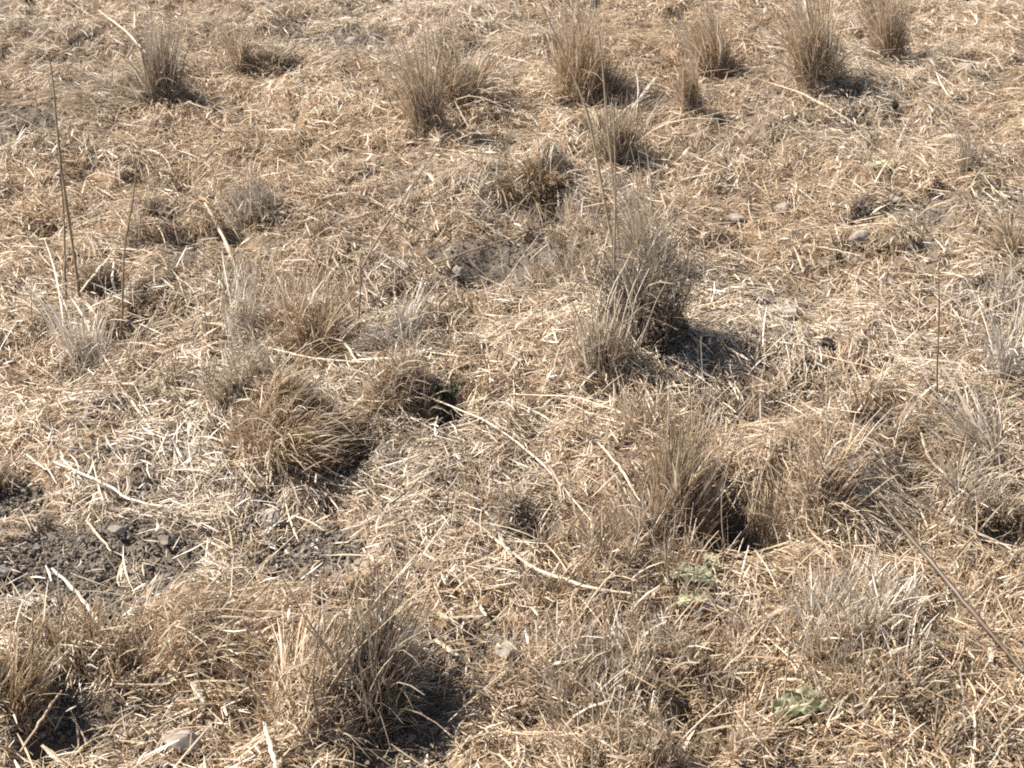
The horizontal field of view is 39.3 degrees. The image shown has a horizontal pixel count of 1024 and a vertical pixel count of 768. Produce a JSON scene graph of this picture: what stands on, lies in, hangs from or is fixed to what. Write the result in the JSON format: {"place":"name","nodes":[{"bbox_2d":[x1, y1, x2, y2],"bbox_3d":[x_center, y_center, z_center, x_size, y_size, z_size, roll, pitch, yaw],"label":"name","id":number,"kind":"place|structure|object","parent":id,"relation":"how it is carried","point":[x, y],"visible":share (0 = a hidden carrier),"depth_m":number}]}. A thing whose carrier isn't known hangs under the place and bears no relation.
{"place":"outdoors","nodes":[
{"label":"outdoors","id":0,"kind":"place"},
{"bbox_2d":[0,0,1023,767],"bbox_3d":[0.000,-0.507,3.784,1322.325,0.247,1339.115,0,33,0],"label":"ground","id":1,"kind":"structure","parent":0,"point":[488,268],"depth_m":3.20},
{"bbox_2d":[0,565,12,577],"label":"stone","id":2,"kind":"object","parent":1,"relation":"on","point":[5,570],"visible":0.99,"depth_m":2.37},
{"bbox_2d":[0,416,32,493],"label":"grass tuft","id":3,"kind":"object","parent":1,"relation":"on","point":[4,483],"visible":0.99,"depth_m":2.69},
{"bbox_2d":[19,690,62,752],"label":"fallen straw","id":4,"kind":"object","parent":1,"relation":"on","point":[41,719],"visible":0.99,"depth_m":2.08},
{"bbox_2d":[0,584,89,740],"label":"grass tuft","id":5,"kind":"object","parent":1,"relation":"on","point":[22,692],"visible":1,"depth_m":2.13},
{"bbox_2d":[41,744,65,767],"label":"fallen straw","id":6,"kind":"object","parent":1,"relation":"on","point":[46,749],"visible":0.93,"depth_m":2.09},
{"bbox_2d":[60,150,67,299],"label":"dry stalk","id":7,"kind":"object","parent":1,"relation":"on","point":[64,231],"visible":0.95,"depth_m":3.13},
{"bbox_2d":[48,52,81,299],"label":"dry stalk","id":8,"kind":"object","parent":1,"relation":"on","point":[70,229],"visible":0.97,"depth_m":3.10},
{"bbox_2d":[17,239,117,381],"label":"grass tuft","id":9,"kind":"object","parent":1,"relation":"on","point":[65,334],"visible":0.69,"depth_m":3.03},
{"bbox_2d":[51,567,104,630],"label":"fallen straw","id":10,"kind":"object","parent":1,"relation":"on","point":[69,585],"visible":0.67,"depth_m":2.34},
{"bbox_2d":[54,248,121,299],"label":"grass tuft","id":11,"kind":"object","parent":1,"relation":"on","point":[95,277],"visible":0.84,"depth_m":3.26},
{"bbox_2d":[85,520,110,550],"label":"fallen straw","id":12,"kind":"object","parent":1,"relation":"on","point":[97,534],"visible":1,"depth_m":2.49},
{"bbox_2d":[15,44,189,116],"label":"grass tuft","id":13,"kind":"object","parent":1,"relation":"on","point":[113,87],"visible":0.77,"depth_m":4.15},
{"bbox_2d":[111,262,115,295],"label":"fallen straw","id":14,"kind":"object","parent":1,"relation":"on","point":[112,280],"visible":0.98,"depth_m":3.17},
{"bbox_2d":[107,525,125,534],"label":"stone","id":15,"kind":"object","parent":1,"relation":"on","point":[116,529],"visible":1,"depth_m":2.50},
{"bbox_2d":[118,160,137,351],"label":"dry stalk","id":16,"kind":"object","parent":1,"relation":"on","point":[122,300],"visible":0.91,"depth_m":3.00},
{"bbox_2d":[100,575,169,610],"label":"fallen straw","id":17,"kind":"object","parent":1,"relation":"on","point":[126,597],"visible":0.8,"depth_m":2.35},
{"bbox_2d":[93,0,203,111],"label":"grass tuft","id":18,"kind":"object","parent":1,"relation":"on","point":[160,70],"visible":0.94,"depth_m":4.13},
{"bbox_2d":[116,185,183,221],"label":"grass tuft","id":19,"kind":"object","parent":1,"relation":"on","point":[156,204],"visible":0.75,"depth_m":3.56},
{"bbox_2d":[158,535,173,544],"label":"soil clod","id":20,"kind":"object","parent":1,"relation":"on","point":[165,539],"visible":1,"depth_m":2.48},
{"bbox_2d":[161,729,202,754],"bbox_3d":[-0.488,0.526,2.116,0.062,0.029,0.045,4,33,6],"label":"stone","id":21,"kind":"object","parent":1,"relation":"on","point":[183,737],"visible":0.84,"depth_m":2.11},
{"bbox_2d":[116,514,330,698],"bbox_3d":[-0.453,0.340,2.239,0.314,0.229,0.319,-28,42,-36],"label":"grass tuft","id":22,"kind":"object","parent":1,"relation":"on","point":[165,604],"visible":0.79,"depth_m":2.24},
{"bbox_2d":[162,304,288,425],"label":"grass tuft","id":23,"kind":"object","parent":1,"relation":"on","point":[241,376],"visible":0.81,"depth_m":2.77},
{"bbox_2d":[197,0,300,77],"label":"grass tuft","id":24,"kind":"object","parent":1,"relation":"on","point":[239,57],"visible":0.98,"depth_m":4.37},
{"bbox_2d":[214,242,290,342],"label":"grass tuft","id":25,"kind":"object","parent":1,"relation":"on","point":[240,307],"visible":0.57,"depth_m":3.04},
{"bbox_2d":[215,146,293,244],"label":"grass tuft","id":26,"kind":"object","parent":1,"relation":"on","point":[263,211],"visible":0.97,"depth_m":3.57},
{"bbox_2d":[245,565,265,576],"bbox_3d":[-0.429,0.314,2.407,0.036,0.018,0.023,-15,36,-22],"label":"stone","id":27,"kind":"object","parent":1,"relation":"on","point":[255,569],"visible":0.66,"depth_m":2.40},
{"bbox_2d":[255,508,279,528],"bbox_3d":[-0.435,0.240,2.559,0.048,0.024,0.040,28,42,36],"label":"stone","id":28,"kind":"object","parent":1,"relation":"on","point":[272,513],"visible":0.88,"depth_m":2.55},
{"bbox_2d":[263,722,276,767],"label":"fallen straw","id":29,"kind":"object","parent":1,"relation":"on","point":[270,748],"visible":1,"depth_m":2.04},
{"bbox_2d":[242,28,307,79],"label":"grass tuft","id":30,"kind":"object","parent":1,"relation":"on","point":[269,57],"visible":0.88,"depth_m":4.38},
{"bbox_2d":[192,333,393,490],"bbox_3d":[-0.412,0.085,2.656,0.369,0.284,0.414,7,34,11],"label":"grass tuft","id":31,"kind":"object","parent":1,"relation":"on","point":[297,434],"visible":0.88,"depth_m":2.68},
{"bbox_2d":[203,235,413,372],"bbox_3d":[-0.431,-0.182,2.998,0.323,0.284,0.404,-22,39,-31],"label":"grass tuft","id":32,"kind":"object","parent":1,"relation":"on","point":[321,326],"visible":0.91,"depth_m":3.01},
{"bbox_2d":[264,346,363,361],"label":"fallen straw","id":33,"kind":"object","parent":1,"relation":"on","point":[309,356],"visible":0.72,"depth_m":2.94},
{"bbox_2d":[312,612,322,741],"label":"dry stalk","id":34,"kind":"object","parent":1,"relation":"on","point":[316,711],"visible":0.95,"depth_m":2.06},
{"bbox_2d":[299,205,349,246],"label":"grass tuft","id":35,"kind":"object","parent":1,"relation":"on","point":[322,227],"visible":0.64,"depth_m":3.49},
{"bbox_2d":[242,554,454,767],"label":"grass tuft","id":36,"kind":"object","parent":1,"relation":"on","point":[301,675],"visible":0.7,"depth_m":2.13},
{"bbox_2d":[357,262,361,341],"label":"dry stalk","id":37,"kind":"object","parent":1,"relation":"on","point":[359,297],"visible":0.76,"depth_m":3.00},
{"bbox_2d":[233,0,500,151],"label":"grass tuft","id":38,"kind":"object","parent":1,"relation":"on","point":[423,111],"visible":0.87,"depth_m":3.92},
{"bbox_2d":[352,150,436,290],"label":"dry stalk","id":39,"kind":"object","parent":1,"relation":"on","point":[378,237],"visible":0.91,"depth_m":3.27},
{"bbox_2d":[329,318,465,433],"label":"grass tuft","id":40,"kind":"object","parent":1,"relation":"on","point":[389,382],"visible":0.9,"depth_m":2.81},
{"bbox_2d":[333,270,464,371],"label":"grass tuft","id":41,"kind":"object","parent":1,"relation":"on","point":[396,323],"visible":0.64,"depth_m":3.00},
{"bbox_2d":[279,547,534,752],"bbox_3d":[-0.178,0.399,2.097,0.306,0.321,0.403,22,39,30],"label":"grass tuft","id":42,"kind":"object","parent":1,"relation":"on","point":[376,673],"visible":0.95,"depth_m":2.11},
{"bbox_2d":[417,3,475,56],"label":"grass tuft","id":43,"kind":"object","parent":1,"relation":"on","point":[445,38],"visible":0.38,"depth_m":4.52},
{"bbox_2d":[432,382,462,401],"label":"green sprig","id":44,"kind":"object","parent":1,"relation":"on","point":[440,388],"visible":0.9,"depth_m":2.88},
{"bbox_2d":[384,236,524,290],"bbox_3d":[-0.137,-0.282,3.257,0.391,0.019,0.044,-23,39,-31],"label":"fallen straw","id":45,"kind":"object","parent":1,"relation":"on","point":[435,263],"visible":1,"depth_m":3.28},
{"bbox_2d":[452,265,464,276],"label":"stone","id":46,"kind":"object","parent":1,"relation":"on","point":[457,270],"visible":0.98,"depth_m":3.37},
{"bbox_2d":[385,5,545,115],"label":"grass tuft","id":47,"kind":"object","parent":1,"relation":"on","point":[481,84],"visible":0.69,"depth_m":4.12},
{"bbox_2d":[452,408,519,441],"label":"fallen straw","id":48,"kind":"object","parent":1,"relation":"on","point":[480,429],"visible":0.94,"depth_m":2.71},
{"bbox_2d":[470,236,537,339],"bbox_3d":[-0.028,-0.212,3.215,0.033,0.054,0.458,11,35,16],"label":"fallen straw","id":49,"kind":"object","parent":1,"relation":"on","point":[506,279],"visible":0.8,"depth_m":3.31},
{"bbox_2d":[495,642,517,658],"bbox_3d":[-0.009,0.413,2.228,0.025,0.017,0.032,26,41,34],"label":"stone","id":50,"kind":"object","parent":1,"relation":"on","point":[501,651],"visible":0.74,"depth_m":2.22},
{"bbox_2d":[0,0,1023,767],"bbox_3d":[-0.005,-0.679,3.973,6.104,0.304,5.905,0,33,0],"label":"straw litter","id":51,"kind":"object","parent":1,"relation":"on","point":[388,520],"visible":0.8,"depth_m":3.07},
{"bbox_2d":[54,462,166,506],"bbox_3d":[-0.735,0.186,2.613,0.289,0.010,0.020,18,37,25],"label":"fallen straw","id":52,"kind":"object","parent":51,"relation":"on","point":[113,488],"visible":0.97,"depth_m":2.60},
{"bbox_2d":[100,348,149,427],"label":"fallen straw","id":53,"kind":"object","parent":51,"relation":"on","point":[132,401],"visible":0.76,"depth_m":2.89},
{"bbox_2d":[190,681,204,702],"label":"fallen straw","id":54,"kind":"object","parent":51,"relation":"on","point":[200,696],"visible":1,"depth_m":2.15},
{"bbox_2d":[204,202,239,278],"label":"fallen straw","id":55,"kind":"object","parent":51,"relation":"on","point":[222,236],"visible":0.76,"depth_m":3.48},
{"bbox_2d":[206,530,261,588],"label":"fallen straw","id":56,"kind":"object","parent":51,"relation":"on","point":[243,552],"visible":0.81,"depth_m":2.39},
{"bbox_2d":[435,640,457,654],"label":"fallen straw","id":57,"kind":"object","parent":51,"relation":"on","point":[444,645],"visible":0.8,"depth_m":2.22},
{"bbox_2d":[445,615,481,618],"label":"fallen straw","id":58,"kind":"object","parent":51,"relation":"on","point":[464,616],"visible":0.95,"depth_m":2.28},
{"bbox_2d":[487,533,631,594],"bbox_3d":[0.066,0.305,2.376,0.290,0.020,0.039,21,39,29],"label":"fallen straw","id":59,"kind":"object","parent":51,"relation":"on","point":[573,582],"visible":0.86,"depth_m":2.35},
{"bbox_2d":[701,552,722,570],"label":"leaf","id":60,"kind":"object","parent":51,"relation":"on","point":[711,561],"visible":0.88,"depth_m":2.43},
{"bbox_2d":[879,501,1023,672],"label":"fallen straw","id":61,"kind":"object","parent":51,"relation":"on","point":[950,584],"visible":1,"depth_m":2.26},
{"bbox_2d":[0,0,1023,767],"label":"stubble","id":62,"kind":"object","parent":1,"relation":"on","point":[864,586],"visible":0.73,"depth_m":2.33},
{"bbox_2d":[491,169,535,219],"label":"grass tuft","id":63,"kind":"object","parent":1,"relation":"on","point":[508,188],"visible":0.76,"depth_m":3.57},
{"bbox_2d":[478,473,552,548],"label":"grass tuft","id":64,"kind":"object","parent":1,"relation":"on","point":[514,506],"visible":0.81,"depth_m":2.53},
{"bbox_2d":[435,399,595,525],"bbox_3d":[0.006,0.122,2.666,0.042,0.022,0.515,-23,39,-31],"label":"fallen straw","id":65,"kind":"object","parent":1,"relation":"on","point":[521,445],"visible":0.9,"depth_m":2.68},
{"bbox_2d":[528,215,542,334],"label":"dry stalk","id":66,"kind":"object","parent":1,"relation":"on","point":[540,276],"visible":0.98,"depth_m":2.96},
{"bbox_2d":[508,138,580,215],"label":"grass tuft","id":67,"kind":"object","parent":1,"relation":"on","point":[532,183],"visible":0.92,"depth_m":3.71},
{"bbox_2d":[479,0,641,111],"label":"grass tuft","id":68,"kind":"object","parent":1,"relation":"on","point":[584,59],"visible":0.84,"depth_m":4.18},
{"bbox_2d":[555,182,587,222],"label":"grass tuft","id":69,"kind":"object","parent":1,"relation":"on","point":[578,205],"visible":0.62,"depth_m":3.66},
{"bbox_2d":[540,3,615,257],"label":"dry stalk","id":70,"kind":"object","parent":1,"relation":"on","point":[594,146],"visible":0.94,"depth_m":3.27},
{"bbox_2d":[515,394,641,423],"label":"fallen straw","id":71,"kind":"object","parent":1,"relation":"on","point":[573,397],"visible":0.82,"depth_m":2.82},
{"bbox_2d":[560,574,620,659],"bbox_3d":[0.134,0.377,2.288,0.014,0.018,0.242,-14,35,-20],"label":"fallen straw","id":72,"kind":"object","parent":1,"relation":"on","point":[592,611],"visible":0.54,"depth_m":2.29},
{"bbox_2d":[528,250,667,398],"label":"grass tuft","id":73,"kind":"object","parent":1,"relation":"on","point":[594,337],"visible":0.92,"depth_m":2.88},
{"bbox_2d":[597,30,620,260],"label":"dry stalk","id":74,"kind":"object","parent":1,"relation":"on","point":[618,243],"visible":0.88,"depth_m":3.24},
{"bbox_2d":[613,110,615,309],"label":"dry stalk","id":75,"kind":"object","parent":1,"relation":"on","point":[615,209],"visible":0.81,"depth_m":2.88},
{"bbox_2d":[529,673,703,767],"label":"grass tuft","id":76,"kind":"object","parent":1,"relation":"on","point":[646,747],"visible":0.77,"depth_m":2.04},
{"bbox_2d":[598,441,649,519],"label":"fallen straw","id":77,"kind":"object","parent":1,"relation":"on","point":[618,464],"visible":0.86,"depth_m":2.56},
{"bbox_2d":[519,74,746,174],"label":"grass tuft","id":78,"kind":"object","parent":1,"relation":"on","point":[623,137],"visible":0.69,"depth_m":3.87},
{"bbox_2d":[598,50,668,104],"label":"grass tuft","id":79,"kind":"object","parent":1,"relation":"on","point":[620,85],"visible":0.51,"depth_m":4.27},
{"bbox_2d":[571,141,696,277],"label":"grass tuft","id":80,"kind":"object","parent":1,"relation":"on","point":[641,221],"visible":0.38,"depth_m":3.29},
{"bbox_2d":[625,450,645,524],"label":"dry stalk","id":81,"kind":"object","parent":1,"relation":"on","point":[638,483],"visible":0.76,"depth_m":2.45},
{"bbox_2d":[579,446,703,558],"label":"grass tuft","id":82,"kind":"object","parent":1,"relation":"on","point":[656,517],"visible":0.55,"depth_m":2.49},
{"bbox_2d":[530,173,758,402],"bbox_3d":[0.274,-0.151,2.848,0.485,0.358,0.823,0,33,0],"label":"grass tuft","id":83,"kind":"object","parent":1,"relation":"on","point":[668,318],"visible":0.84,"depth_m":2.96},
{"bbox_2d":[594,363,780,553],"bbox_3d":[0.317,0.167,2.524,0.345,0.385,0.366,0,33,0],"label":"grass tuft","id":84,"kind":"object","parent":1,"relation":"on","point":[677,464],"visible":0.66,"depth_m":2.53},
{"bbox_2d":[669,591,707,608],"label":"leaf","id":85,"kind":"object","parent":1,"relation":"on","point":[684,598],"visible":0.97,"depth_m":2.33},
{"bbox_2d":[666,563,717,585],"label":"leaf","id":86,"kind":"object","parent":1,"relation":"on","point":[706,573],"visible":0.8,"depth_m":2.38},
{"bbox_2d":[650,36,735,118],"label":"grass tuft","id":87,"kind":"object","parent":1,"relation":"on","point":[687,91],"visible":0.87,"depth_m":4.10},
{"bbox_2d":[637,0,760,86],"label":"grass tuft","id":88,"kind":"object","parent":1,"relation":"on","point":[712,49],"visible":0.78,"depth_m":4.39},
{"bbox_2d":[689,603,720,618],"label":"fallen straw","id":89,"kind":"object","parent":1,"relation":"on","point":[700,610],"visible":0.86,"depth_m":2.31},
{"bbox_2d":[721,473,727,561],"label":"dry stalk","id":90,"kind":"object","parent":1,"relation":"on","point":[721,516],"visible":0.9,"depth_m":2.43},
{"bbox_2d":[726,213,745,220],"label":"stone","id":91,"kind":"object","parent":1,"relation":"on","point":[733,216],"visible":0.91,"depth_m":3.62},
{"bbox_2d":[700,599,787,655],"bbox_3d":[0.380,0.384,2.273,0.045,0.044,0.191,-23,39,-31],"label":"fallen straw","id":92,"kind":"object","parent":1,"relation":"on","point":[767,637],"visible":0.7,"depth_m":2.32},
{"bbox_2d":[718,126,776,158],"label":"grass tuft","id":93,"kind":"object","parent":1,"relation":"on","point":[754,138],"visible":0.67,"depth_m":3.95},
{"bbox_2d":[735,710,774,759],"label":"fallen straw","id":94,"kind":"object","parent":1,"relation":"on","point":[752,732],"visible":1,"depth_m":2.08},
{"bbox_2d":[773,202,790,212],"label":"stone","id":95,"kind":"object","parent":1,"relation":"on","point":[783,204],"visible":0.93,"depth_m":3.66},
{"bbox_2d":[767,304,797,317],"bbox_3d":[0.597,-0.160,3.172,0.068,0.028,0.064,2,22,3],"label":"stone","id":96,"kind":"object","parent":1,"relation":"on","point":[790,311],"visible":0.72,"depth_m":3.16},
{"bbox_2d":[708,0,886,103],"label":"grass tuft","id":97,"kind":"object","parent":1,"relation":"on","point":[816,50],"visible":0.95,"depth_m":4.16},
{"bbox_2d":[754,685,850,731],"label":"plant","id":98,"kind":"object","parent":1,"relation":"on","point":[779,703],"visible":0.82,"depth_m":2.13},
{"bbox_2d":[769,82,857,125],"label":"fallen straw","id":99,"kind":"object","parent":1,"relation":"on","point":[815,100],"visible":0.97,"depth_m":4.09},
{"bbox_2d":[726,367,905,548],"bbox_3d":[0.538,0.152,2.570,0.322,0.365,0.364,0,33,0],"label":"grass tuft","id":100,"kind":"object","parent":1,"relation":"on","point":[825,476],"visible":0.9,"depth_m":2.54},
{"bbox_2d":[820,336,836,350],"bbox_3d":[0.673,-0.085,3.048,0.038,0.030,0.028,14,37,12],"label":"soil clod","id":101,"kind":"object","parent":1,"relation":"on","point":[830,341],"visible":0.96,"depth_m":3.04},
{"bbox_2d":[712,409,945,557],"bbox_3d":[0.578,0.171,2.588,0.436,0.353,0.345,0,33,0],"label":"grass tuft","id":102,"kind":"object","parent":1,"relation":"on","point":[777,442],"visible":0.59,"depth_m":2.62},
{"bbox_2d":[780,579,908,690],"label":"grass tuft","id":103,"kind":"object","parent":1,"relation":"on","point":[822,643],"visible":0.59,"depth_m":2.17},
{"bbox_2d":[848,229,868,243],"bbox_3d":[0.828,-0.350,3.431,0.046,0.039,0.034,0,33,0],"label":"stone","id":104,"kind":"object","parent":1,"relation":"on","point":[861,235],"visible":0.95,"depth_m":3.42},
{"bbox_2d":[842,174,885,224],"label":"grass tuft","id":105,"kind":"object","parent":1,"relation":"on","point":[863,202],"visible":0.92,"depth_m":3.62},
{"bbox_2d":[863,159,894,168],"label":"leaf","id":106,"kind":"object","parent":1,"relation":"on","point":[878,163],"visible":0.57,"depth_m":3.80},
{"bbox_2d":[839,0,944,66],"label":"grass tuft","id":107,"kind":"object","parent":1,"relation":"on","point":[890,25],"visible":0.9,"depth_m":4.46},
{"bbox_2d":[882,193,902,202],"bbox_3d":[0.975,-0.479,3.689,0.066,0.020,0.048,5,24,2],"label":"stone","id":108,"kind":"object","parent":1,"relation":"on","point":[894,198],"visible":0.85,"depth_m":3.68},
{"bbox_2d":[840,389,966,495],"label":"grass tuft","id":109,"kind":"object","parent":1,"relation":"on","point":[882,436],"visible":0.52,"depth_m":2.73},
{"bbox_2d":[887,119,930,159],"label":"grass tuft","id":110,"kind":"object","parent":1,"relation":"on","point":[889,141],"visible":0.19,"depth_m":3.94},
{"bbox_2d":[936,263,939,403],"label":"dry stalk","id":111,"kind":"object","parent":1,"relation":"on","point":[938,334],"visible":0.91,"depth_m":2.74},
{"bbox_2d":[920,433,998,512],"bbox_3d":[0.819,0.167,2.651,0.020,0.042,0.225,-14,36,-21],"label":"fallen straw","id":112,"kind":"object","parent":1,"relation":"on","point":[924,445],"visible":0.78,"depth_m":2.69},
{"bbox_2d":[898,277,1023,393],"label":"grass tuft","id":113,"kind":"object","parent":1,"relation":"on","point":[1002,359],"visible":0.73,"depth_m":2.90},
{"bbox_2d":[956,62,975,70],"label":"stone","id":114,"kind":"object","parent":1,"relation":"on","point":[969,65],"visible":0.66,"depth_m":4.42},
{"bbox_2d":[909,349,1023,486],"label":"grass tuft","id":115,"kind":"object","parent":1,"relation":"on","point":[972,437],"visible":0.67,"depth_m":2.70},
{"bbox_2d":[928,106,1004,177],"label":"grass tuft","id":116,"kind":"object","parent":1,"relation":"on","point":[967,161],"visible":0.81,"depth_m":3.75},
{"bbox_2d":[919,475,1023,536],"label":"grass tuft","id":117,"kind":"object","parent":1,"relation":"on","point":[1008,517],"visible":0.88,"depth_m":2.60},
{"bbox_2d":[970,193,1023,266],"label":"grass tuft","id":118,"kind":"object","parent":1,"relation":"on","point":[1011,242],"visible":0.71,"depth_m":3.36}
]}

